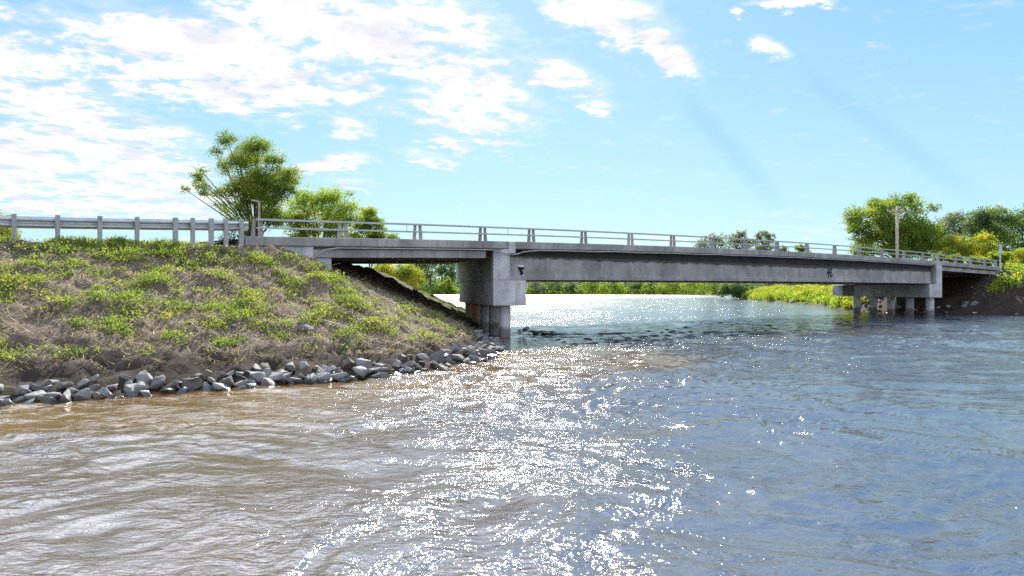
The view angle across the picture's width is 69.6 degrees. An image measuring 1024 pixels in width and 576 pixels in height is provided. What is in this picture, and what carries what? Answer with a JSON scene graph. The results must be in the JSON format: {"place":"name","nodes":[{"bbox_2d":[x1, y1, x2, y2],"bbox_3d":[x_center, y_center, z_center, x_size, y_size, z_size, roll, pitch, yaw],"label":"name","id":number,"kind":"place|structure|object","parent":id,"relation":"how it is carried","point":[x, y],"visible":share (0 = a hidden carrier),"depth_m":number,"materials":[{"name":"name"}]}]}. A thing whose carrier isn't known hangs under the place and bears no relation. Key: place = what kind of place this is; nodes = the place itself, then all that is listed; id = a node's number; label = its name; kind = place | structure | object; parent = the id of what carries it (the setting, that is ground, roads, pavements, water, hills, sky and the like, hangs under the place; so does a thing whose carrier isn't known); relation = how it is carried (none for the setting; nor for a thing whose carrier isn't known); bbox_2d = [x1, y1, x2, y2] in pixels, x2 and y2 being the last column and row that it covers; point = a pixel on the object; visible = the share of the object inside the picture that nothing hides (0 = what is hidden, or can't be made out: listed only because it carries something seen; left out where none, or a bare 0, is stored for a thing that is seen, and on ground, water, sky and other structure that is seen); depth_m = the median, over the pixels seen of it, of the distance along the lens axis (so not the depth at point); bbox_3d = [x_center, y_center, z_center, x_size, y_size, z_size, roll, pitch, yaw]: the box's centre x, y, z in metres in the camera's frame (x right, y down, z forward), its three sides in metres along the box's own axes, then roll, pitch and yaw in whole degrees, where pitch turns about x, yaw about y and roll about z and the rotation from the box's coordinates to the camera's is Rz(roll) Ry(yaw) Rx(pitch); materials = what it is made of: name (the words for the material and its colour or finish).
{"place":"outdoors","nodes":[
{"label":"outdoors","id":0,"kind":"place"},
{"bbox_2d":[0,295,1023,575],"bbox_3d":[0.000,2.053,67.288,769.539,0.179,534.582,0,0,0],"label":"river","id":1,"kind":"structure","parent":0,"point":[658,435],"depth_m":8.32,"materials":[{"name":"liquid"}]},
{"bbox_2d":[429,350,444,362],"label":"riprap stone","id":2,"kind":"object","parent":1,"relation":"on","point":[439,354],"visible":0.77,"depth_m":18.47,"materials":[{"name":"stone"}]},
{"bbox_2d":[0,238,1023,400],"bbox_3d":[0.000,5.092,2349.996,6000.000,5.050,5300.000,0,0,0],"label":"ground","id":3,"kind":"structure","parent":0,"point":[957,292],"depth_m":17.43,"materials":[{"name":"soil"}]},
{"bbox_2d":[2,398,13,404],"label":"riprap stone","id":4,"kind":"object","parent":3,"relation":"on","point":[7,401],"visible":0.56,"depth_m":12.22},
{"bbox_2d":[0,209,22,238],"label":"shrub","id":5,"kind":"object","parent":3,"relation":"on","point":[6,231],"visible":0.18,"depth_m":35.97,"materials":[{"name":"green plant"}]},
{"bbox_2d":[12,396,25,402],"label":"riprap stone","id":6,"kind":"object","parent":3,"relation":"on","point":[20,399],"visible":0.86,"depth_m":12.46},
{"bbox_2d":[14,385,30,394],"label":"riprap stone","id":7,"kind":"object","parent":3,"relation":"on","point":[21,387],"visible":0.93,"depth_m":12.71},
{"bbox_2d":[14,388,31,396],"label":"riprap stone","id":8,"kind":"object","parent":3,"relation":"on","point":[17,393],"visible":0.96,"depth_m":12.65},
{"bbox_2d":[7,383,42,390],"bbox_3d":[-8.615,1.773,12.995,1.220,0.334,0.399,0,0,-15],"label":"riprap stone","id":9,"kind":"object","parent":3,"relation":"on","point":[33,387],"visible":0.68,"depth_m":12.89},
{"bbox_2d":[23,390,47,399],"bbox_3d":[-8.145,1.881,12.633,0.256,0.226,0.350,0,0,15],"label":"riprap stone","id":10,"kind":"object","parent":3,"relation":"on","point":[29,396],"visible":0.61,"depth_m":12.56,"materials":[{"name":"stone"}]},
{"bbox_2d":[38,379,52,386],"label":"riprap stone","id":11,"kind":"object","parent":3,"relation":"on","point":[46,383],"visible":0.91,"depth_m":13.04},
{"bbox_2d":[35,395,58,403],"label":"riprap stone","id":12,"kind":"object","parent":3,"relation":"on","point":[48,400],"visible":0.52,"depth_m":12.46,"materials":[{"name":"stone"}]},
{"bbox_2d":[47,392,61,399],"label":"riprap stone","id":13,"kind":"object","parent":3,"relation":"on","point":[56,395],"visible":0.45,"depth_m":12.79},
{"bbox_2d":[57,381,73,388],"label":"riprap stone","id":14,"kind":"object","parent":3,"relation":"on","point":[65,385],"visible":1,"depth_m":13.12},
{"bbox_2d":[59,389,72,401],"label":"riprap stone","id":15,"kind":"object","parent":3,"relation":"on","point":[66,396],"visible":0.58,"depth_m":12.73,"materials":[{"name":"stone"}]},
{"bbox_2d":[73,388,90,400],"bbox_3d":[-7.519,1.904,12.856,0.251,0.310,0.413,20,-43,-33],"label":"riprap stone","id":16,"kind":"object","parent":3,"relation":"on","point":[85,393],"visible":0.81,"depth_m":12.75,"materials":[{"name":"stone"}]},
{"bbox_2d":[75,378,93,389],"bbox_3d":[-7.741,1.749,13.327,0.331,0.179,0.336,-26,-18,3],"label":"riprap stone","id":17,"kind":"object","parent":3,"relation":"on","point":[83,383],"visible":0.69,"depth_m":13.22,"materials":[{"name":"stone"}]},
{"bbox_2d":[87,374,98,382],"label":"riprap stone","id":18,"kind":"object","parent":3,"relation":"on","point":[94,379],"visible":0.69,"depth_m":13.37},
{"bbox_2d":[88,384,99,391],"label":"riprap stone","id":19,"kind":"object","parent":3,"relation":"on","point":[93,387],"visible":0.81,"depth_m":13.19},
{"bbox_2d":[88,392,106,399],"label":"riprap stone","id":20,"kind":"object","parent":3,"relation":"on","point":[96,395],"visible":0.77,"depth_m":12.90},
{"bbox_2d":[0,234,206,249],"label":"tall weeds","id":21,"kind":"object","parent":3,"relation":"on","point":[91,239],"visible":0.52,"depth_m":19.94,"materials":[{"name":"plant"}]},
{"bbox_2d":[97,384,121,391],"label":"riprap stone","id":22,"kind":"object","parent":3,"relation":"on","point":[112,387],"visible":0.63,"depth_m":13.37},
{"bbox_2d":[97,375,124,396],"bbox_3d":[-7.191,1.775,13.212,0.533,0.654,0.439,0,0,11],"label":"riprap stone","id":23,"kind":"object","parent":3,"relation":"on","point":[108,393],"visible":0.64,"depth_m":13.16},
{"bbox_2d":[0,214,248,246],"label":"guardrail","id":24,"kind":"object","parent":3,"relation":"on","point":[14,222],"visible":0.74,"depth_m":20.85,"materials":[{"name":"metal"}]},
{"bbox_2d":[123,383,138,396],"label":"riprap stone","id":25,"kind":"object","parent":3,"relation":"on","point":[130,390],"visible":0.73,"depth_m":13.37,"materials":[{"name":"stone"}]},
{"bbox_2d":[135,381,149,393],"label":"riprap stone","id":26,"kind":"object","parent":3,"relation":"on","point":[140,386],"visible":0.5,"depth_m":13.58,"materials":[{"name":"stone"}]},
{"bbox_2d":[135,372,152,384],"bbox_3d":[-6.945,1.736,13.889,0.391,0.197,0.358,7,24,-5],"label":"riprap stone","id":27,"kind":"object","parent":3,"relation":"on","point":[146,377],"visible":0.84,"depth_m":13.85,"materials":[{"name":"stone"}]},
{"bbox_2d":[139,390,150,396],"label":"riprap stone","id":28,"kind":"object","parent":3,"relation":"on","point":[145,393],"visible":0.72,"depth_m":13.38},
{"bbox_2d":[150,377,164,390],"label":"riprap stone","id":29,"kind":"object","parent":3,"relation":"on","point":[156,383],"visible":0.9,"depth_m":13.84,"materials":[{"name":"stone"}]},
{"bbox_2d":[160,388,175,392],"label":"riprap stone","id":30,"kind":"object","parent":3,"relation":"on","point":[169,390],"visible":0.89,"depth_m":13.69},
{"bbox_2d":[160,381,182,389],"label":"riprap stone","id":31,"kind":"object","parent":3,"relation":"on","point":[172,384],"visible":0.68,"depth_m":13.85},
{"bbox_2d":[177,376,201,389],"bbox_3d":[-6.163,1.869,14.050,0.396,0.391,0.325,0,0,23],"label":"riprap stone","id":32,"kind":"object","parent":3,"relation":"on","point":[196,384],"visible":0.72,"depth_m":14.03,"materials":[{"name":"stone"}]},
{"bbox_2d":[200,382,211,389],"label":"riprap stone","id":33,"kind":"object","parent":3,"relation":"on","point":[206,386],"visible":0.45,"depth_m":14.10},
{"bbox_2d":[201,370,212,380],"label":"riprap stone","id":34,"kind":"object","parent":3,"relation":"on","point":[206,374],"visible":0.71,"depth_m":14.44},
{"bbox_2d":[211,382,230,390],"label":"riprap stone","id":35,"kind":"object","parent":3,"relation":"on","point":[218,386],"visible":0.81,"depth_m":14.07,"materials":[{"name":"stone"}]},
{"bbox_2d":[222,376,233,386],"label":"riprap stone","id":36,"kind":"object","parent":3,"relation":"on","point":[228,381],"visible":0.68,"depth_m":14.33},
{"bbox_2d":[0,234,462,360],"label":"weeds","id":37,"kind":"object","parent":3,"relation":"on","point":[138,250],"visible":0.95,"depth_m":18.43,"materials":[{"name":"plant"}]},
{"bbox_2d":[218,231,247,241],"bbox_3d":[-13.754,-1.301,35.886,2.037,3.772,1.328,0,0,30],"label":"shrub","id":38,"kind":"object","parent":3,"relation":"on","point":[233,237],"visible":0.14,"depth_m":35.77,"materials":[{"name":"green plant"}]},
{"bbox_2d":[233,380,248,386],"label":"riprap stone","id":39,"kind":"object","parent":3,"relation":"on","point":[241,383],"visible":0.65,"depth_m":14.44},
{"bbox_2d":[180,129,308,235],"bbox_3d":[-14.434,-3.901,39.641,6.920,9.493,4.346,0,0,0],"label":"broadleaf tree","id":40,"kind":"object","parent":3,"relation":"on","point":[252,184],"visible":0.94,"depth_m":39.12,"materials":[{"name":"green plant"}]},
{"bbox_2d":[251,200,260,235],"bbox_3d":[-10.787,-2.231,31.004,0.372,2.990,0.093,0,0,0],"label":"arm post","id":41,"kind":"object","parent":3,"relation":"on","point":[259,204],"visible":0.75,"depth_m":30.96,"materials":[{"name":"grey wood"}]},
{"bbox_2d":[247,371,266,384],"bbox_3d":[-5.143,1.841,14.903,0.407,0.318,0.236,0,0,-43],"label":"riprap stone","id":42,"kind":"object","parent":3,"relation":"on","point":[257,377],"visible":0.66,"depth_m":14.81,"materials":[{"name":"stone"}]},
{"bbox_2d":[252,364,261,371],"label":"riprap stone","id":43,"kind":"object","parent":3,"relation":"on","point":[256,367],"visible":0.7,"depth_m":15.19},
{"bbox_2d":[255,363,269,371],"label":"riprap stone","id":44,"kind":"object","parent":3,"relation":"on","point":[264,366],"visible":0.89,"depth_m":15.18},
{"bbox_2d":[261,377,276,385],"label":"riprap stone","id":45,"kind":"object","parent":3,"relation":"on","point":[265,381],"visible":0.85,"depth_m":14.73,"materials":[{"name":"stone"}]},
{"bbox_2d":[267,372,283,380],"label":"riprap stone","id":46,"kind":"object","parent":3,"relation":"on","point":[275,376],"visible":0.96,"depth_m":15.04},
{"bbox_2d":[281,372,291,383],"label":"riprap stone","id":47,"kind":"object","parent":3,"relation":"on","point":[285,376],"visible":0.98,"depth_m":15.08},
{"bbox_2d":[285,362,295,370],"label":"riprap stone","id":48,"kind":"object","parent":3,"relation":"on","point":[290,366],"visible":1,"depth_m":15.60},
{"bbox_2d":[286,377,302,384],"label":"riprap stone","id":49,"kind":"object","parent":3,"relation":"on","point":[298,380],"visible":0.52,"depth_m":15.09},
{"bbox_2d":[298,361,309,369],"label":"riprap stone","id":50,"kind":"object","parent":3,"relation":"on","point":[303,365],"visible":1,"depth_m":15.70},
{"bbox_2d":[296,324,313,329],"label":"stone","id":51,"kind":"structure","parent":3,"relation":"on","point":[304,326],"depth_m":17.61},
{"bbox_2d":[305,373,316,383],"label":"riprap stone","id":52,"kind":"object","parent":3,"relation":"on","point":[312,378],"visible":0.63,"depth_m":15.13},
{"bbox_2d":[282,181,364,237],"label":"broadleaf tree","id":53,"kind":"object","parent":3,"relation":"on","point":[332,210],"visible":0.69,"depth_m":42.87,"materials":[{"name":"green plant"}]},
{"bbox_2d":[316,372,330,382],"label":"riprap stone","id":54,"kind":"object","parent":3,"relation":"on","point":[322,376],"visible":0.69,"depth_m":15.34,"materials":[{"name":"stone"}]},
{"bbox_2d":[331,372,348,380],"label":"riprap stone","id":55,"kind":"object","parent":3,"relation":"on","point":[336,376],"visible":0.62,"depth_m":15.69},
{"bbox_2d":[341,358,354,368],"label":"riprap stone","id":56,"kind":"object","parent":3,"relation":"on","point":[348,363],"visible":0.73,"depth_m":16.34,"materials":[{"name":"stone"}]},
{"bbox_2d":[352,366,366,378],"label":"riprap stone","id":57,"kind":"object","parent":3,"relation":"on","point":[360,372],"visible":1,"depth_m":15.99,"materials":[{"name":"stone"}]},
{"bbox_2d":[354,358,370,368],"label":"riprap stone","id":58,"kind":"object","parent":3,"relation":"on","point":[365,363],"visible":0.6,"depth_m":16.50,"materials":[{"name":"stone"}]},
{"bbox_2d":[352,205,401,269],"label":"broadleaf tree","id":59,"kind":"object","parent":3,"relation":"on","point":[369,213],"visible":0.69,"depth_m":43.82,"materials":[{"name":"green plant"}]},
{"bbox_2d":[371,367,391,374],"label":"riprap stone","id":60,"kind":"object","parent":3,"relation":"on","point":[380,369],"visible":0.64,"depth_m":16.39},
{"bbox_2d":[377,369,397,376],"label":"riprap stone","id":61,"kind":"object","parent":3,"relation":"on","point":[383,374],"visible":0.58,"depth_m":16.31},
{"bbox_2d":[391,360,401,367],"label":"riprap stone","id":62,"kind":"object","parent":3,"relation":"on","point":[397,363],"visible":0.99,"depth_m":16.99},
{"bbox_2d":[372,264,425,290],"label":"shrub","id":63,"kind":"object","parent":3,"relation":"on","point":[403,273],"visible":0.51,"depth_m":46.50,"materials":[{"name":"green plant"}]},
{"bbox_2d":[397,354,406,361],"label":"riprap stone","id":64,"kind":"object","parent":3,"relation":"on","point":[401,357],"visible":0.97,"depth_m":17.22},
{"bbox_2d":[405,264,428,287],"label":"tree","id":65,"kind":"object","parent":3,"relation":"on","point":[421,266],"visible":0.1,"depth_m":289.27,"materials":[{"name":"green plant"}]},
{"bbox_2d":[416,354,428,359],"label":"riprap stone","id":66,"kind":"object","parent":3,"relation":"on","point":[422,356],"visible":1,"depth_m":17.80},
{"bbox_2d":[423,264,442,287],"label":"tree","id":67,"kind":"object","parent":3,"relation":"on","point":[428,270],"visible":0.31,"depth_m":299.90,"materials":[{"name":"green plant"}]},
{"bbox_2d":[431,263,455,283],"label":"tree","id":68,"kind":"object","parent":3,"relation":"on","point":[441,270],"visible":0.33,"depth_m":295.51,"materials":[{"name":"green plant"}]},
{"bbox_2d":[434,277,457,294],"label":"bush","id":69,"kind":"object","parent":3,"relation":"on","point":[447,286],"visible":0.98,"depth_m":269.35,"materials":[{"name":"green plant"}]},
{"bbox_2d":[438,263,455,285],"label":"tree","id":70,"kind":"object","parent":3,"relation":"on","point":[451,274],"visible":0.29,"depth_m":303.53,"materials":[{"name":"green plant"}]},
{"bbox_2d":[451,354,463,360],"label":"riprap stone","id":71,"kind":"object","parent":3,"relation":"on","point":[454,357],"visible":0.94,"depth_m":18.76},
{"bbox_2d":[490,320,498,328],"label":"riprap stone","id":72,"kind":"object","parent":3,"relation":"on","point":[494,324],"visible":0.99,"depth_m":30.50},
{"bbox_2d":[526,282,549,292],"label":"bush","id":73,"kind":"object","parent":3,"relation":"on","point":[535,286],"visible":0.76,"depth_m":270.09,"materials":[{"name":"green plant"}]},
{"bbox_2d":[544,282,571,292],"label":"bush","id":74,"kind":"object","parent":3,"relation":"on","point":[552,284],"visible":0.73,"depth_m":273.66,"materials":[{"name":"green plant"}]},
{"bbox_2d":[564,282,580,292],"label":"bush","id":75,"kind":"object","parent":3,"relation":"on","point":[573,287],"visible":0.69,"depth_m":271.28,"materials":[{"name":"green plant"}]},
{"bbox_2d":[415,287,757,294],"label":"reeds","id":76,"kind":"object","parent":3,"relation":"on","point":[428,290],"visible":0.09,"depth_m":269.90,"materials":[{"name":"green plant"}]},
{"bbox_2d":[574,282,607,294],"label":"bush","id":77,"kind":"object","parent":3,"relation":"on","point":[586,288],"visible":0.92,"depth_m":260.21,"materials":[{"name":"green plant"}]},
{"bbox_2d":[204,218,999,337],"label":"road bridge","id":78,"kind":"structure","parent":3,"relation":"on","point":[493,278],"depth_m":33.97,"materials":[{"name":"concrete"}]},
{"bbox_2d":[399,275,814,288],"bbox_3d":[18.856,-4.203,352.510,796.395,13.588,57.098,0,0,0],"label":"wood","id":79,"kind":"object","parent":3,"relation":"on","point":[426,285],"visible":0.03,"depth_m":334.89,"materials":[{"name":"green plant"}]},
{"bbox_2d":[599,282,628,294],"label":"bush","id":80,"kind":"object","parent":3,"relation":"on","point":[615,288],"visible":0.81,"depth_m":262.37,"materials":[{"name":"green plant"}]},
{"bbox_2d":[624,282,645,294],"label":"bush","id":81,"kind":"object","parent":3,"relation":"on","point":[633,285],"visible":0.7,"depth_m":265.87,"materials":[{"name":"green plant"}]},
{"bbox_2d":[637,282,669,294],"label":"bush","id":82,"kind":"object","parent":3,"relation":"on","point":[654,288],"visible":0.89,"depth_m":261.32,"materials":[{"name":"green plant"}]},
{"bbox_2d":[656,283,688,294],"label":"bush","id":83,"kind":"object","parent":3,"relation":"on","point":[674,288],"visible":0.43,"depth_m":263.17,"materials":[{"name":"green plant"}]},
{"bbox_2d":[676,283,710,294],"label":"bush","id":84,"kind":"object","parent":3,"relation":"on","point":[690,289],"visible":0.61,"depth_m":256.80,"materials":[{"name":"green plant"}]},
{"bbox_2d":[691,233,733,283],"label":"tree","id":85,"kind":"object","parent":3,"relation":"on","point":[702,245],"visible":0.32,"depth_m":284.14,"materials":[{"name":"green plant"}]},
{"bbox_2d":[694,283,730,294],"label":"bush","id":86,"kind":"object","parent":3,"relation":"on","point":[711,286],"visible":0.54,"depth_m":240.03,"materials":[{"name":"green plant"}]},
{"bbox_2d":[717,283,750,298],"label":"bush","id":87,"kind":"object","parent":3,"relation":"on","point":[737,291],"visible":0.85,"depth_m":140.75,"materials":[{"name":"green plant"}]},
{"bbox_2d":[727,229,752,249],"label":"tree","id":88,"kind":"object","parent":3,"relation":"on","point":[741,234],"visible":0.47,"depth_m":284.81,"materials":[{"name":"green plant"}]},
{"bbox_2d":[726,283,754,292],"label":"bush","id":89,"kind":"object","parent":3,"relation":"on","point":[749,285],"visible":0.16,"depth_m":215.07,"materials":[{"name":"green plant"}]},
{"bbox_2d":[750,230,777,250],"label":"tree","id":90,"kind":"object","parent":3,"relation":"on","point":[766,235],"visible":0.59,"depth_m":283.46,"materials":[{"name":"green plant"}]},
{"bbox_2d":[753,283,779,288],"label":"bush","id":91,"kind":"object","parent":3,"relation":"on","point":[762,284],"visible":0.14,"depth_m":210.31,"materials":[{"name":"green plant"}]},
{"bbox_2d":[794,243,811,252],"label":"tree","id":92,"kind":"object","parent":3,"relation":"on","point":[801,249],"visible":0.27,"depth_m":279.40,"materials":[{"name":"green plant"}]},
{"bbox_2d":[741,273,1021,307],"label":"riverside plants","id":93,"kind":"object","parent":3,"relation":"on","point":[816,297],"visible":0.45,"depth_m":95.37,"materials":[{"name":"green plant"}]},
{"bbox_2d":[744,271,1019,301],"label":"goldenrod","id":94,"kind":"object","parent":3,"relation":"on","point":[804,286],"visible":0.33,"depth_m":108.97,"materials":[{"name":"yellow plant"}]},
{"bbox_2d":[839,191,951,260],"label":"broadleaf tree","id":95,"kind":"object","parent":3,"relation":"on","point":[918,235],"visible":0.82,"depth_m":86.02,"materials":[{"name":"green plant"}]},
{"bbox_2d":[887,206,909,257],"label":"utility pole","id":96,"kind":"object","parent":3,"relation":"on","point":[897,211],"visible":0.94,"depth_m":75.89,"materials":[{"name":"grey wood"}]},
{"bbox_2d":[929,208,970,258],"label":"broadleaf tree","id":97,"kind":"object","parent":3,"relation":"on","point":[948,218],"visible":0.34,"depth_m":119.34,"materials":[{"name":"green plant"}]},
{"bbox_2d":[931,251,984,264],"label":"shrub","id":98,"kind":"object","parent":3,"relation":"on","point":[952,260],"visible":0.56,"depth_m":72.08,"materials":[{"name":"green plant"}]},
{"bbox_2d":[931,229,1002,263],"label":"shrub","id":99,"kind":"object","parent":3,"relation":"on","point":[957,246],"visible":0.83,"depth_m":81.53,"materials":[{"name":"green plant"}]},
{"bbox_2d":[956,205,1012,258],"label":"broadleaf tree","id":100,"kind":"object","parent":3,"relation":"on","point":[980,221],"visible":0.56,"depth_m":111.01,"materials":[{"name":"green plant"}]},
{"bbox_2d":[968,250,1005,268],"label":"shrub","id":101,"kind":"object","parent":3,"relation":"on","point":[991,254],"visible":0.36,"depth_m":75.71,"materials":[{"name":"green plant"}]},
{"bbox_2d":[973,204,1023,267],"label":"broadleaf tree","id":102,"kind":"object","parent":3,"relation":"on","point":[1006,243],"visible":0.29,"depth_m":117.48,"materials":[{"name":"green plant"}]},
{"bbox_2d":[999,244,1001,270],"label":"marker post","id":103,"kind":"object","parent":3,"relation":"on","point":[1000,249],"visible":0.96,"depth_m":62.41,"materials":[{"name":"metal"}]},
{"bbox_2d":[982,269,1023,301],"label":"dead brush","id":104,"kind":"object","parent":3,"relation":"on","point":[1005,293],"visible":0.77,"depth_m":57.45,"materials":[{"name":"brown plant"}]},
{"bbox_2d":[992,203,1023,252],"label":"broadleaf tree","id":105,"kind":"object","parent":3,"relation":"on","point":[1018,228],"visible":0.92,"depth_m":108.42,"materials":[{"name":"green plant"}]},
{"bbox_2d":[994,247,1023,268],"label":"shrub","id":106,"kind":"object","parent":3,"relation":"on","point":[1018,253],"visible":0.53,"depth_m":73.51,"materials":[{"name":"green plant"}]},
{"bbox_2d":[1001,262,1023,281],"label":"scrub","id":107,"kind":"object","parent":3,"relation":"on","point":[1019,266],"visible":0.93,"depth_m":62.72,"materials":[{"name":"green plant"}]},
{"bbox_2d":[0,0,1023,287],"label":"sky","id":108,"kind":"structure","parent":0,"point":[671,117],"materials":[{"name":"blue"}]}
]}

